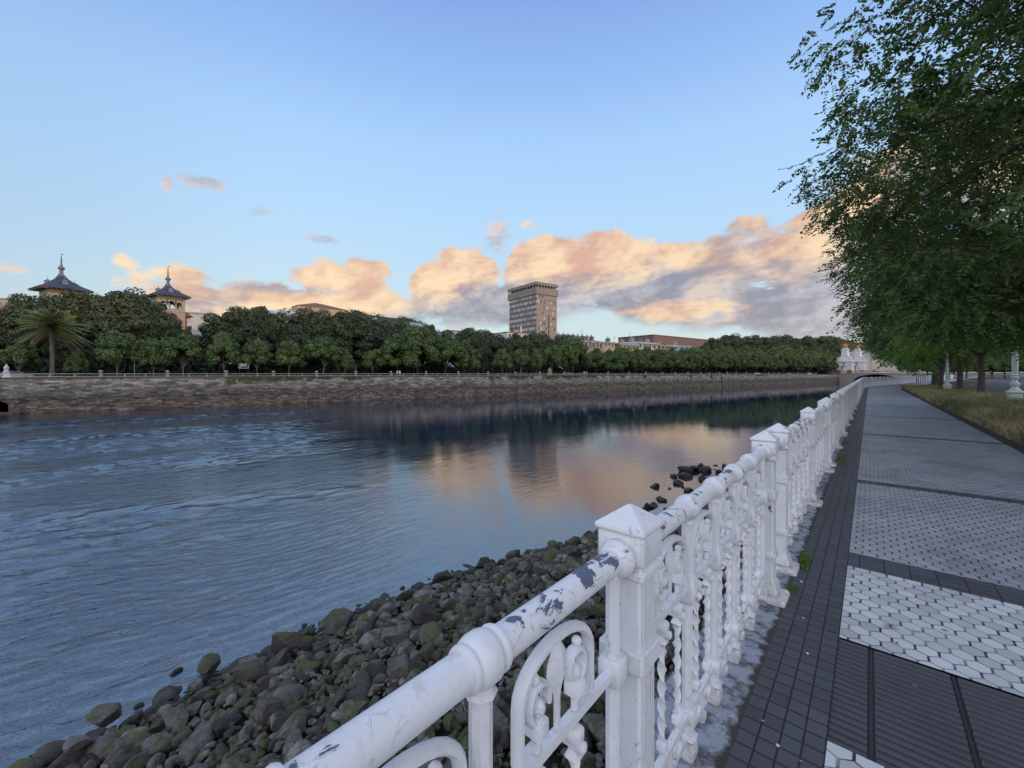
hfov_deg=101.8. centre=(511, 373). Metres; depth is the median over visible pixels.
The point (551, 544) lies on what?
rock
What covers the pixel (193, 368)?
shrubbery
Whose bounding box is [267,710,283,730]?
rock
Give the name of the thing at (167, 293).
pavilion tower
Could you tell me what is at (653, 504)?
rock
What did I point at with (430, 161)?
sky
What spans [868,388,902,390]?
grey pavement
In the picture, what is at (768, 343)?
tree
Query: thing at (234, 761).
rock
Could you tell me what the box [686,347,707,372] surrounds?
tree
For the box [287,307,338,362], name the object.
tree
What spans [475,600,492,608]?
rock
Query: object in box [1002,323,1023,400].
lamp post
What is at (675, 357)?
tree
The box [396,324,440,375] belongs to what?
tree
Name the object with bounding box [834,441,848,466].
weeds
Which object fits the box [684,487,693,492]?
rock
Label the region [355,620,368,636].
rock
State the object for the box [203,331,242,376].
tree
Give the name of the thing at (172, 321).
tree
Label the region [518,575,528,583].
rock
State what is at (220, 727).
rock
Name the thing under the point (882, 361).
tree
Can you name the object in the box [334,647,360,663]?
rock
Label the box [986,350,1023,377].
tree
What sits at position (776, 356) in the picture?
tree
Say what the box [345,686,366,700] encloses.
rock
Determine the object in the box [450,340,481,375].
tree
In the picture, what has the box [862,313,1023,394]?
tree
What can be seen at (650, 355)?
tree
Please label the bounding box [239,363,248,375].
signboard
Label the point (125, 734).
rock
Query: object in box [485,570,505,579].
rock
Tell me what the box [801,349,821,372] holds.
tree
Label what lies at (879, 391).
grey pavement
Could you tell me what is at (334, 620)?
boulder
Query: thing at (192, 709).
rock
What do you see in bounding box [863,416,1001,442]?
grey pavement
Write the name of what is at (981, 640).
white pavement
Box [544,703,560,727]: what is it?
rock
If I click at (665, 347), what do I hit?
mansard house
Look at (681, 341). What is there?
warehouse
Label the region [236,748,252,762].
rock
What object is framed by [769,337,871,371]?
hill
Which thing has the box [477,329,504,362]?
tree
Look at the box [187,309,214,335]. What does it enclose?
apartment building
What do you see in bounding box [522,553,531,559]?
rock
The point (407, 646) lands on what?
rock
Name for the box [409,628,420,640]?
rock
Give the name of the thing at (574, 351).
tree
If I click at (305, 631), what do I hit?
rock
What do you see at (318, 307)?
hilltop house
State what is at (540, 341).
tree
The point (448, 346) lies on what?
tree
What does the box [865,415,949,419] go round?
cross band
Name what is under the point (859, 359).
obelisk tower
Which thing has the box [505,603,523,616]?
rock
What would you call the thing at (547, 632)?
rock
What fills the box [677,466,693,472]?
rock
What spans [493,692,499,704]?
rock
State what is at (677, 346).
mansard house
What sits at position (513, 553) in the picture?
boulder
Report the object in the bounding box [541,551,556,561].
rock
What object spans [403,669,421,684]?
rock
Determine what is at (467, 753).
rock
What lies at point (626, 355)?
tree
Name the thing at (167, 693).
rock
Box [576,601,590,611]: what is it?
rock
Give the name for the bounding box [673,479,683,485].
rock
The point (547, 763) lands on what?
rock
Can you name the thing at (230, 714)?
rock
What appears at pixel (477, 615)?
rock
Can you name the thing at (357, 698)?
rock
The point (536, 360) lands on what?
tree
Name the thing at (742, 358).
tree
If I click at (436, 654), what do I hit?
rock
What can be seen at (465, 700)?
rock
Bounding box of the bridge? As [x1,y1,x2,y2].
[829,371,1023,381]
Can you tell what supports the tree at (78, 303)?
on the far ground
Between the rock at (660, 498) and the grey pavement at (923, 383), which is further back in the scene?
the grey pavement at (923, 383)
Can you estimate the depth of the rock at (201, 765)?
5.79 m
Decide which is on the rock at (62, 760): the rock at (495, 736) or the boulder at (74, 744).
the boulder at (74, 744)
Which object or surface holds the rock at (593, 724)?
on the rubble
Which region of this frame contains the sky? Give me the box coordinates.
[0,0,1022,363]
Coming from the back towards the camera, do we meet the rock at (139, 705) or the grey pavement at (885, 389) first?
the grey pavement at (885, 389)
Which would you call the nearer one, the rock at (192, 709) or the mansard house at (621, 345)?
the rock at (192, 709)
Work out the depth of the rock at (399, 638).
8.89 m
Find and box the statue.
[2,364,10,376]
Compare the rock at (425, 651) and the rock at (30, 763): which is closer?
the rock at (30, 763)
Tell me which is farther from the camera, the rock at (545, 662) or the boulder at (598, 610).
the boulder at (598, 610)
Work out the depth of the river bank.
6.85 m
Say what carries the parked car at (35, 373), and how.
on the far ground
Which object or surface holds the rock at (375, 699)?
on the rubble
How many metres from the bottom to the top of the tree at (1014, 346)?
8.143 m
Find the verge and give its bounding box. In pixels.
[914,376,1010,434]
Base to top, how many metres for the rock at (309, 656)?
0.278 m
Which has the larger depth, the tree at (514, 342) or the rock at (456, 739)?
the tree at (514, 342)
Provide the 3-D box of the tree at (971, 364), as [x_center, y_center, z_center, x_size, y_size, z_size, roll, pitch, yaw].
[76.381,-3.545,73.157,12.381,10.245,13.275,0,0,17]
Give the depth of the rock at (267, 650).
9.45 m
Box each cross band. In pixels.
[848,552,1023,606]
[857,479,1023,503]
[863,433,1005,444]
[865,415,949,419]
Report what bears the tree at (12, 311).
on the far ground
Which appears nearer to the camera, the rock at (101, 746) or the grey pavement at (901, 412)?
the rock at (101, 746)
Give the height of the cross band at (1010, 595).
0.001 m
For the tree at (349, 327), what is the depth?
109.18 m
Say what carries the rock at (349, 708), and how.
on the river bank
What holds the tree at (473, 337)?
on the far ground
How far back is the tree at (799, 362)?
268.22 m
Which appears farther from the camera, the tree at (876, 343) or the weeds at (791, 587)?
the tree at (876, 343)
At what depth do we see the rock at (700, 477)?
24.95 m
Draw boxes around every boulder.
[31,740,65,766]
[62,734,94,753]
[85,702,121,727]
[197,653,220,674]
[232,661,266,680]
[271,632,316,653]
[320,608,353,633]
[412,604,440,624]
[430,570,451,585]
[476,557,489,567]
[507,550,519,557]
[589,604,605,617]
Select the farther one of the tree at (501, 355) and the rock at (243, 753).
the tree at (501, 355)
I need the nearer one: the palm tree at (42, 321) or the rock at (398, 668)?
the rock at (398, 668)
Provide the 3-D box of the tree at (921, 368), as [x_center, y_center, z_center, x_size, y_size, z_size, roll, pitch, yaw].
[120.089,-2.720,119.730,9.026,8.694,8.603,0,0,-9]
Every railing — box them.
[0,370,815,376]
[265,375,953,767]
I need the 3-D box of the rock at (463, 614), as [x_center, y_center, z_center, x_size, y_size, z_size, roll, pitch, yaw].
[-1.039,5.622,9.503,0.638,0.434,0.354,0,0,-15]
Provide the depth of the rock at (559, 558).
13.18 m
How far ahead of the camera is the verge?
79.98 m
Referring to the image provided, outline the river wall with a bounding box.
[0,374,839,414]
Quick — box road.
[965,377,1023,397]
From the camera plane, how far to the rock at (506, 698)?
6.25 m
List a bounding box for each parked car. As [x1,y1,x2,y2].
[0,371,33,375]
[21,371,48,375]
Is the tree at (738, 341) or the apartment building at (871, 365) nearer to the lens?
the tree at (738, 341)
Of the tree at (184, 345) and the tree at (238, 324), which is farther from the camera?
the tree at (238, 324)
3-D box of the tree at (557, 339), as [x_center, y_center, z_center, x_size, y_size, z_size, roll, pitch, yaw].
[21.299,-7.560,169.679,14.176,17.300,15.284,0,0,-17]
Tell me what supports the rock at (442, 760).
on the river bank
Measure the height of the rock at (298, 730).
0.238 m
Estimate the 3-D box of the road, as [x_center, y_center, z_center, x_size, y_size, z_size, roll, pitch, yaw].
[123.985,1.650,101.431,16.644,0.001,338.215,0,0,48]
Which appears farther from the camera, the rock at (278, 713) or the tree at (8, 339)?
the tree at (8, 339)
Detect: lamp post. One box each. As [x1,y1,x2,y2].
[942,351,953,389]
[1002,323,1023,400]
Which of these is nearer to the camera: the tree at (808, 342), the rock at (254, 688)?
the rock at (254, 688)
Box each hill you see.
[288,311,423,363]
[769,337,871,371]
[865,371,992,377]
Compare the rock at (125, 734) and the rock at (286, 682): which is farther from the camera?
the rock at (286, 682)
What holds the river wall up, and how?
on the far ground
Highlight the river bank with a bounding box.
[97,568,725,767]
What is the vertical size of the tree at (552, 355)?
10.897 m
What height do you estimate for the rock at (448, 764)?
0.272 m
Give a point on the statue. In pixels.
(6, 372)
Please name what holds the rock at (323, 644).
on the rubble
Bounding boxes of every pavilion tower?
[28,254,93,297]
[145,266,192,330]
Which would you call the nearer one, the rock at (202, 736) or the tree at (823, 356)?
the rock at (202, 736)
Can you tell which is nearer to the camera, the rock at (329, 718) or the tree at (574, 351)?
the rock at (329, 718)
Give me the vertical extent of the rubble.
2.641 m
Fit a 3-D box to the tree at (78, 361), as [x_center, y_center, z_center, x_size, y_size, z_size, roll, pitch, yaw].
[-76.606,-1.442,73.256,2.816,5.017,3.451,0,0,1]
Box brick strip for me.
[725,377,968,767]
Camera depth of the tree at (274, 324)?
100.86 m
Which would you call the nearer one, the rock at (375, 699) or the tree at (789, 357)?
the rock at (375, 699)
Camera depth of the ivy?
92.15 m
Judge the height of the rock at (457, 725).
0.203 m
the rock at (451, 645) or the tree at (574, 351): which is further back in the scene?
the tree at (574, 351)
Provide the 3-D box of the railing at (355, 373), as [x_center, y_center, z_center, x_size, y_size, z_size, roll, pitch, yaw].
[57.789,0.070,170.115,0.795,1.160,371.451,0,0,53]
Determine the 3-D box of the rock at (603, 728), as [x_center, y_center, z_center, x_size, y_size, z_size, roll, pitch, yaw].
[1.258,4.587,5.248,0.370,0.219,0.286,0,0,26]
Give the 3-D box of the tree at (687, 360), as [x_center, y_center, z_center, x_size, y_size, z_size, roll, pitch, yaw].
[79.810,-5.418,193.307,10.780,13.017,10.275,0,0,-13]
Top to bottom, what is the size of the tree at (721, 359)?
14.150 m
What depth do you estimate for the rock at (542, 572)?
11.80 m
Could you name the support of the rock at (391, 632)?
on the river bank
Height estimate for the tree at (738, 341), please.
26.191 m
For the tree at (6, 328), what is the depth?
76.66 m
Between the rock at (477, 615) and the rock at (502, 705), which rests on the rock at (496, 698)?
the rock at (502, 705)
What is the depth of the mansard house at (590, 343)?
192.80 m
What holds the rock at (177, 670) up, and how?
in the water
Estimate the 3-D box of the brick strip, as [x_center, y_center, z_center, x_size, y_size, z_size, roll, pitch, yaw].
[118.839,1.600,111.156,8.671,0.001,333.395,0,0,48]
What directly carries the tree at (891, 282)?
on the verge
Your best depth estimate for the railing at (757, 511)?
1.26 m
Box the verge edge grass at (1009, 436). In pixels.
[919,395,1023,443]
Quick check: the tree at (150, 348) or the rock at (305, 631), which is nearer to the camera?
the rock at (305, 631)
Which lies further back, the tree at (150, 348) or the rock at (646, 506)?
the tree at (150, 348)
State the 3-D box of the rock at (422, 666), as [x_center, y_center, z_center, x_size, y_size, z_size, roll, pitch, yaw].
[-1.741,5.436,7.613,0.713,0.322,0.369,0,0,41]
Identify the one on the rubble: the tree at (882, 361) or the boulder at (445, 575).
the boulder at (445, 575)
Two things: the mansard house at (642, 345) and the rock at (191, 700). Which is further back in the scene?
the mansard house at (642, 345)
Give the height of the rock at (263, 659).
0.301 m
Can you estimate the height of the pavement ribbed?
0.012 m
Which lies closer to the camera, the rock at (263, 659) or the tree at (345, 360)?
the rock at (263, 659)
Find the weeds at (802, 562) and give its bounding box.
[797,553,811,570]
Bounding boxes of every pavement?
[824,483,1023,767]
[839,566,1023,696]
[858,434,1023,500]
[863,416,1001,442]
[865,406,957,419]
[866,400,934,407]
[867,392,913,396]
[867,395,921,400]
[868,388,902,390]
[868,390,905,392]
[873,387,900,388]
[911,376,985,384]
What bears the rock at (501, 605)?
on the rubble
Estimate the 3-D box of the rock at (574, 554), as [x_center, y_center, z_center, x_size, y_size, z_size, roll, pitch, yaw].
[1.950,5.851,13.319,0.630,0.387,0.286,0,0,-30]
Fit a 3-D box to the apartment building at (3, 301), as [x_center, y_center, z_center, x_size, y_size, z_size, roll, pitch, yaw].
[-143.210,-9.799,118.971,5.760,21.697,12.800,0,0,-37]
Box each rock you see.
[8,758,46,767]
[48,746,86,767]
[85,727,108,737]
[85,735,121,764]
[104,746,128,764]
[115,729,150,750]
[120,726,148,738]
[133,702,144,709]
[152,685,178,704]
[161,707,188,733]
[169,667,183,676]
[177,716,219,761]
[184,696,199,709]
[186,701,201,716]
[188,763,209,767]
[192,686,212,706]
[212,718,229,737]
[217,752,241,767]
[218,707,238,722]
[231,655,249,665]
[234,690,253,713]
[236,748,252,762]
[247,683,260,696]
[248,656,267,663]
[253,696,281,732]
[256,652,266,656]
[256,675,276,691]
[261,645,271,654]
[265,647,287,673]
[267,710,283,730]
[272,683,307,708]
[272,704,311,732]
[275,708,307,740]
[277,679,294,688]
[281,732,302,760]
[284,740,312,763]
[286,728,300,740]
[294,652,315,668]
[296,659,320,681]
[298,628,313,635]
[312,641,328,648]
[322,713,338,733]
[324,688,344,711]
[331,649,341,656]
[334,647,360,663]
[339,699,369,724]
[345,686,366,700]
[353,696,369,701]
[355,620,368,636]
[355,671,372,686]
[358,610,378,618]
[360,633,374,647]
[366,614,378,630]
[366,695,380,708]
[368,663,386,680]
[370,598,387,610]
[380,624,411,641]
[382,602,395,608]
[387,655,409,679]
[387,656,408,666]
[391,630,409,645]
[398,641,412,655]
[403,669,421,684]
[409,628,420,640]
[409,659,427,672]
[413,590,431,601]
[417,641,437,661]
[418,725,434,742]
[418,757,446,767]
[419,621,442,643]
[431,649,444,661]
[442,599,459,612]
[442,712,462,732]
[442,757,451,767]
[445,641,458,651]
[445,712,457,731]
[450,736,460,742]
[454,603,468,614]
[454,609,478,626]
[454,711,468,726]
[456,697,467,708]
[459,586,473,597]
[460,733,468,749]
[462,626,477,634]
[464,749,468,759]
[470,607,483,626]
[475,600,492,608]
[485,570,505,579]
[493,602,507,612]
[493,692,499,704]
[493,704,509,730]
[493,727,498,747]
[496,697,510,715]
[497,691,510,705]
[502,561,518,567]
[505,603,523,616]
[510,722,531,745]
[512,557,522,563]
[514,657,525,667]
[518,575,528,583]
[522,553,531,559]
[527,648,533,657]
[529,579,538,589]
[531,638,541,647]
[537,570,547,576]
[537,664,544,678]
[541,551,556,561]
[543,654,563,686]
[543,758,551,767]
[544,621,561,634]
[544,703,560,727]
[547,540,559,549]
[552,694,565,702]
[554,554,563,563]
[554,569,565,581]
[560,701,587,719]
[565,552,582,557]
[565,632,576,644]
[566,559,581,567]
[567,722,591,751]
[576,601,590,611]
[577,615,589,619]
[582,715,605,747]
[588,622,595,639]
[588,689,605,714]
[600,692,605,703]
[601,723,605,735]
[642,503,649,510]
[649,502,657,507]
[650,483,659,487]
[654,689,658,699]
[656,496,666,501]
[669,624,681,638]
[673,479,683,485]
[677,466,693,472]
[678,472,692,477]
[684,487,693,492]
[690,465,699,470]
[698,475,706,480]
[700,466,711,471]
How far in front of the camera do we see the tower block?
276.96 m
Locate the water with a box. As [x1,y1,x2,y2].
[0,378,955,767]
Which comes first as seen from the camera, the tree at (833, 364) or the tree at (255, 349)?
the tree at (255, 349)
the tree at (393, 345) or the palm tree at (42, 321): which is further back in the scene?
the tree at (393, 345)
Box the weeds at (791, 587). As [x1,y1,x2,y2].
[785,582,800,593]
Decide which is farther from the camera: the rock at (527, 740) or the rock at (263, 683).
the rock at (263, 683)
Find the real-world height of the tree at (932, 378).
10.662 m
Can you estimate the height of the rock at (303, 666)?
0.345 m
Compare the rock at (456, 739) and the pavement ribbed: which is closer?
the pavement ribbed
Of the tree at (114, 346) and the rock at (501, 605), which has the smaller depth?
the rock at (501, 605)
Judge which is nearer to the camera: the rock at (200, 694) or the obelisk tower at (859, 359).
the rock at (200, 694)
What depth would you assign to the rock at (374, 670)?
7.73 m
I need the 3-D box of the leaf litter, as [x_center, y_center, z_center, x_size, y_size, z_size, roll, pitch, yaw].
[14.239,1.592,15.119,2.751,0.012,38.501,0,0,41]
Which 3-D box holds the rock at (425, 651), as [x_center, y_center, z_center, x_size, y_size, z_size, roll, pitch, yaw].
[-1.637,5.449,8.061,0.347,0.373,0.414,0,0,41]
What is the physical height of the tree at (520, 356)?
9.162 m
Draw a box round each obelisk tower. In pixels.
[836,343,855,371]
[852,345,867,371]
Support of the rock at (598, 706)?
on the rubble
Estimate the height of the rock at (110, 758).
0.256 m
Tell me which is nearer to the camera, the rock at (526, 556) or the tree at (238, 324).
the rock at (526, 556)
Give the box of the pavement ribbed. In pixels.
[828,639,1023,767]
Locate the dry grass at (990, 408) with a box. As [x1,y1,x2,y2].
[900,384,1023,442]
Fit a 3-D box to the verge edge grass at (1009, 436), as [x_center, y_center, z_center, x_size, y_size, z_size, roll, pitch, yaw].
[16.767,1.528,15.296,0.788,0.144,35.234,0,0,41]
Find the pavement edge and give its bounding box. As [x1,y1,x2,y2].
[901,376,1023,453]
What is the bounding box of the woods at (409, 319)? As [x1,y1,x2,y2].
[274,308,439,360]
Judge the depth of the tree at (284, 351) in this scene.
92.17 m
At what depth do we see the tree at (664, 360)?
180.12 m
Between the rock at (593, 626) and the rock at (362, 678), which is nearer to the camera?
the rock at (362, 678)
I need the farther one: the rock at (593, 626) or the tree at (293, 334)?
the tree at (293, 334)
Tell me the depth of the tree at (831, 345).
349.62 m
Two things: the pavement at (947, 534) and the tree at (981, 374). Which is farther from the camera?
the tree at (981, 374)
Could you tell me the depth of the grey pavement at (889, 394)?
31.45 m
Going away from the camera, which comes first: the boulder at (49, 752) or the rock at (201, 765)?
the rock at (201, 765)
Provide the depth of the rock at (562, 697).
6.03 m
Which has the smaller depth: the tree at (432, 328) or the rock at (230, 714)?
the rock at (230, 714)
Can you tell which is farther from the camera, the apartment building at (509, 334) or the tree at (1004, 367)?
the apartment building at (509, 334)
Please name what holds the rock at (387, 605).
on the river bank
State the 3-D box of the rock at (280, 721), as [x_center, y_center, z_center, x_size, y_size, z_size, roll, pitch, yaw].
[-3.519,5.635,6.735,0.608,0.272,0.496,0,0,-2]
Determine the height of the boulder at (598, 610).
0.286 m
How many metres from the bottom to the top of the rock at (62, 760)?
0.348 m
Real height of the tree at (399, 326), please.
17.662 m
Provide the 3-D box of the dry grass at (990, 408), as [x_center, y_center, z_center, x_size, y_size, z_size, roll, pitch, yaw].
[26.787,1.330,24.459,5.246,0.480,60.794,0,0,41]
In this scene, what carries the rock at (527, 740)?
on the river bank
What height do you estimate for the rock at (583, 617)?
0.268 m
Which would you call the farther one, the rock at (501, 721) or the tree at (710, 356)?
the tree at (710, 356)
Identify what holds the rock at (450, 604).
on the river bank
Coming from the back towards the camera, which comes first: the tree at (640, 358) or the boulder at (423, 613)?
the tree at (640, 358)
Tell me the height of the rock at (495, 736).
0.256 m
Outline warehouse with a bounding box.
[617,334,708,367]
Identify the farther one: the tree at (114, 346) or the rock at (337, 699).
the tree at (114, 346)
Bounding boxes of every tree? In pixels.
[0,293,82,357]
[0,315,42,345]
[0,328,38,367]
[0,343,42,372]
[5,307,94,375]
[45,287,104,349]
[62,351,89,375]
[74,287,171,349]
[93,329,141,376]
[135,338,174,376]
[145,311,188,361]
[159,332,203,376]
[181,329,201,338]
[196,306,271,363]
[197,336,227,363]
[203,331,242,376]
[239,306,292,361]
[240,339,273,373]
[272,323,321,374]
[274,341,305,374]
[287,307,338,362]
[301,335,343,374]
[325,309,380,358]
[334,348,354,370]
[351,317,395,360]
[361,349,383,371]
[378,333,422,374]
[393,321,422,363]
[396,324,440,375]
[418,324,442,364]
[420,329,471,375]
[448,327,491,361]
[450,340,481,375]
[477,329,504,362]
[492,348,512,374]
[493,333,534,364]
[511,348,529,374]
[527,331,553,363]
[529,349,542,368]
[542,344,562,374]
[553,334,573,367]
[557,337,591,372]
[581,348,609,374]
[598,350,623,374]
[613,347,636,372]
[625,348,647,374]
[638,346,661,372]
[653,348,671,372]
[664,347,682,372]
[674,348,696,372]
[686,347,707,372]
[699,337,731,350]
[702,345,717,372]
[707,348,728,374]
[716,333,750,349]
[719,347,739,374]
[728,348,746,371]
[739,346,759,371]
[742,334,766,350]
[747,348,768,372]
[758,352,773,370]
[761,337,783,368]
[764,347,786,372]
[772,0,1023,350]
[775,344,798,372]
[776,334,802,366]
[785,349,802,372]
[794,347,814,372]
[801,335,824,368]
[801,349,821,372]
[814,46,1023,357]
[814,336,842,368]
[814,348,829,373]
[816,350,838,373]
[831,352,844,371]
[836,320,994,387]
[846,302,1023,390]
[859,219,1023,380]
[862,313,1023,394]
[869,339,989,385]
[874,351,999,385]
[880,359,963,371]
[903,357,988,379]
[906,363,950,378]
[950,364,973,378]
[972,354,1001,372]
[986,348,1022,381]
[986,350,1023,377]
[987,351,1023,368]
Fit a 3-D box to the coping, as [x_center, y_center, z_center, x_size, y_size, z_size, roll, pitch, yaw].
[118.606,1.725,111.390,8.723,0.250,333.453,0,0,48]
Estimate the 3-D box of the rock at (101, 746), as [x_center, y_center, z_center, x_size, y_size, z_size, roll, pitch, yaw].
[-6.728,6.169,6.836,0.790,0.297,0.390,0,0,17]
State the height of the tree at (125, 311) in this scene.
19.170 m
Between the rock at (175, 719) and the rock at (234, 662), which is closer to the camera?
the rock at (175, 719)
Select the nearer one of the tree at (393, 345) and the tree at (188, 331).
the tree at (188, 331)
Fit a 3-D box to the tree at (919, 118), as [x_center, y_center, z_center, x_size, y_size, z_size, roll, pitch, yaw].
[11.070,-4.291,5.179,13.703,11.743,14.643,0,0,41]
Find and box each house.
[280,310,288,324]
[291,303,347,315]
[410,322,425,363]
[553,332,604,368]
[594,337,623,351]
[615,338,638,350]
[624,336,660,351]
[656,340,675,350]
[670,341,691,369]
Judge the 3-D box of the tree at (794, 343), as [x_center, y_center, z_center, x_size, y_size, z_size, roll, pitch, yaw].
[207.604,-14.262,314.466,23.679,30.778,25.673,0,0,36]
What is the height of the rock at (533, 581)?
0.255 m
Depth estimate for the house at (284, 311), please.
133.39 m
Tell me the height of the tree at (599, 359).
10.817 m
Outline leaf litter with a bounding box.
[760,403,1009,761]
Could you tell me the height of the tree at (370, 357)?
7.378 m
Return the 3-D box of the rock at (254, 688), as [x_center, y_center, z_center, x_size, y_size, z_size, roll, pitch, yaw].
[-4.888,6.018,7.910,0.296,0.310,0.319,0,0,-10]
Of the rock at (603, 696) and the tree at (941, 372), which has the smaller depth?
the rock at (603, 696)
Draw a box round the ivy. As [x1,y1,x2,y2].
[64,374,767,387]
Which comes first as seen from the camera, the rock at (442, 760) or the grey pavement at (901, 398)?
the rock at (442, 760)
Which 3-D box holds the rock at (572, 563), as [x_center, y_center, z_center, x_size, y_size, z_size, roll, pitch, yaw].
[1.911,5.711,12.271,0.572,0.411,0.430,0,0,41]
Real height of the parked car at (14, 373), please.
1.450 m
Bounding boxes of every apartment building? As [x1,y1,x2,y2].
[0,298,19,306]
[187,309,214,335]
[437,330,494,367]
[494,327,548,338]
[843,350,897,371]
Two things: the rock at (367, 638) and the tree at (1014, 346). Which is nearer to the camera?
the rock at (367, 638)
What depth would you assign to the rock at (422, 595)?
11.27 m
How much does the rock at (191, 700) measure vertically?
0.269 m
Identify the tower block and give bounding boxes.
[508,281,557,339]
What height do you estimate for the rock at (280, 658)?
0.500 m
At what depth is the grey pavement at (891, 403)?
22.06 m
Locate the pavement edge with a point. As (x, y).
(1008, 442)
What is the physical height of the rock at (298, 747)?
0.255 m
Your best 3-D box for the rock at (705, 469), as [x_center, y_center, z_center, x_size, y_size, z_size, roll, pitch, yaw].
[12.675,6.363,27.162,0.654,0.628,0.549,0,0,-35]
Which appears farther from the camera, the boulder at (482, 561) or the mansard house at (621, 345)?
the mansard house at (621, 345)
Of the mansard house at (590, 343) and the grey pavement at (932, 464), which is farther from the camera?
the mansard house at (590, 343)
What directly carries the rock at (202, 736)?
on the river bank
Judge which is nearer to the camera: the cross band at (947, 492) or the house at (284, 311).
the cross band at (947, 492)
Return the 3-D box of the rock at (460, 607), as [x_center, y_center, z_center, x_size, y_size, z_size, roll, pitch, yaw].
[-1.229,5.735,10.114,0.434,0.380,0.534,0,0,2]
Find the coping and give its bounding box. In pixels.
[654,376,977,767]
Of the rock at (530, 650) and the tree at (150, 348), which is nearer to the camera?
the rock at (530, 650)
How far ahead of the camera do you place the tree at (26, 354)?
68.64 m
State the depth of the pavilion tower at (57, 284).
94.74 m
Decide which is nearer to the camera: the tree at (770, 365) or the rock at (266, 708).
the rock at (266, 708)
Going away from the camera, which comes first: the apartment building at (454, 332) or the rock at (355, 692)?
the rock at (355, 692)
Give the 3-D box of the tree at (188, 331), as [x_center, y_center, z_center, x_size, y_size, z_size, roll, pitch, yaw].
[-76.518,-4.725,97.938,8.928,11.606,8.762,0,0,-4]
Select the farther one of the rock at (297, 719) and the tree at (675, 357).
the tree at (675, 357)
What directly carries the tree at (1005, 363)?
on the road
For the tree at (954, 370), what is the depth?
122.10 m
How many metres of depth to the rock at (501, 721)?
5.76 m
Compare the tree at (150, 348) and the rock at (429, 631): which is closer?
the rock at (429, 631)
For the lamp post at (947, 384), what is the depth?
35.32 m
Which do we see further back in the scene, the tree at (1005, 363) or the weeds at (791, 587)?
the tree at (1005, 363)
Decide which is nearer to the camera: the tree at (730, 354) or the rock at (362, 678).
the rock at (362, 678)
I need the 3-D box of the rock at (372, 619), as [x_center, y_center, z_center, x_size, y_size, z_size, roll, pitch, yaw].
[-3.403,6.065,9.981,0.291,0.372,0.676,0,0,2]
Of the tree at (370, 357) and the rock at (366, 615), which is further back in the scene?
the tree at (370, 357)
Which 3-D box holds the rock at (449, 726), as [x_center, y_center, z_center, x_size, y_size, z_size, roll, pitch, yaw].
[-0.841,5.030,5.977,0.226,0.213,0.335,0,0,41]
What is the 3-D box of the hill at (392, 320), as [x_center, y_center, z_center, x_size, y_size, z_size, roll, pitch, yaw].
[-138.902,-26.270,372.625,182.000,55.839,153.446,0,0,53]
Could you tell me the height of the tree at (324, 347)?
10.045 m
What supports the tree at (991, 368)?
on the verge
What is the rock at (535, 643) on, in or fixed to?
on the rubble
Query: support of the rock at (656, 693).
on the rubble
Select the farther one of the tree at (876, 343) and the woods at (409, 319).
the woods at (409, 319)
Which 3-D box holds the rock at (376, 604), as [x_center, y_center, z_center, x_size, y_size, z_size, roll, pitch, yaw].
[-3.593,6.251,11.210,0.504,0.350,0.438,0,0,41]
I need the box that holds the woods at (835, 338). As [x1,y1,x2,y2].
[746,335,858,371]
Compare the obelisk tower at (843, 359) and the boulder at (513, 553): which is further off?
the obelisk tower at (843, 359)
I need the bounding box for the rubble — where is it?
[28,489,742,767]
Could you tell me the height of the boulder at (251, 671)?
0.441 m
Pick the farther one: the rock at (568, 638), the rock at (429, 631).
the rock at (429, 631)
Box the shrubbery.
[0,349,832,376]
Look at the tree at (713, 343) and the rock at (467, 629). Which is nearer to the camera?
the rock at (467, 629)
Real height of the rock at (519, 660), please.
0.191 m
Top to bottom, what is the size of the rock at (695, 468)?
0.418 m
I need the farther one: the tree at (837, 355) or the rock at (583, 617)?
the tree at (837, 355)
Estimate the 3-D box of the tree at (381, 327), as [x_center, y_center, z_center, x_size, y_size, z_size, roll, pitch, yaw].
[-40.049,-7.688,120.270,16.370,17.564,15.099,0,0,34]
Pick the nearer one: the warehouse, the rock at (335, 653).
the rock at (335, 653)
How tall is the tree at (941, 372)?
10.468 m
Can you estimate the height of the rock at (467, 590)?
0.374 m
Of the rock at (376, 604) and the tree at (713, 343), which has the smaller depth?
the rock at (376, 604)
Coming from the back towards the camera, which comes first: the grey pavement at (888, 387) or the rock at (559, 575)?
the grey pavement at (888, 387)
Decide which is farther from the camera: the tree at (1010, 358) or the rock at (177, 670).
the tree at (1010, 358)
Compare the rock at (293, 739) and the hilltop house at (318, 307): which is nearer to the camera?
the rock at (293, 739)
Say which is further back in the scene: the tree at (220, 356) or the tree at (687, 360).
the tree at (687, 360)
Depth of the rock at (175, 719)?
7.25 m
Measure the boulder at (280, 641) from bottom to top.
0.445 m
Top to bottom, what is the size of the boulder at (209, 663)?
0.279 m
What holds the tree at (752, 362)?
on the far ground
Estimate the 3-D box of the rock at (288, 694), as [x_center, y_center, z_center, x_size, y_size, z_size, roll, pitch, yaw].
[-3.960,5.778,7.326,0.454,0.473,0.710,0,0,15]
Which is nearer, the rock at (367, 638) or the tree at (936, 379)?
the rock at (367, 638)
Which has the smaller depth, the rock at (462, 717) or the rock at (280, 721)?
the rock at (462, 717)
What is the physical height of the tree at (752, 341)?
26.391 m
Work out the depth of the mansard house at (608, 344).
204.50 m
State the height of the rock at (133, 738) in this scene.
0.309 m

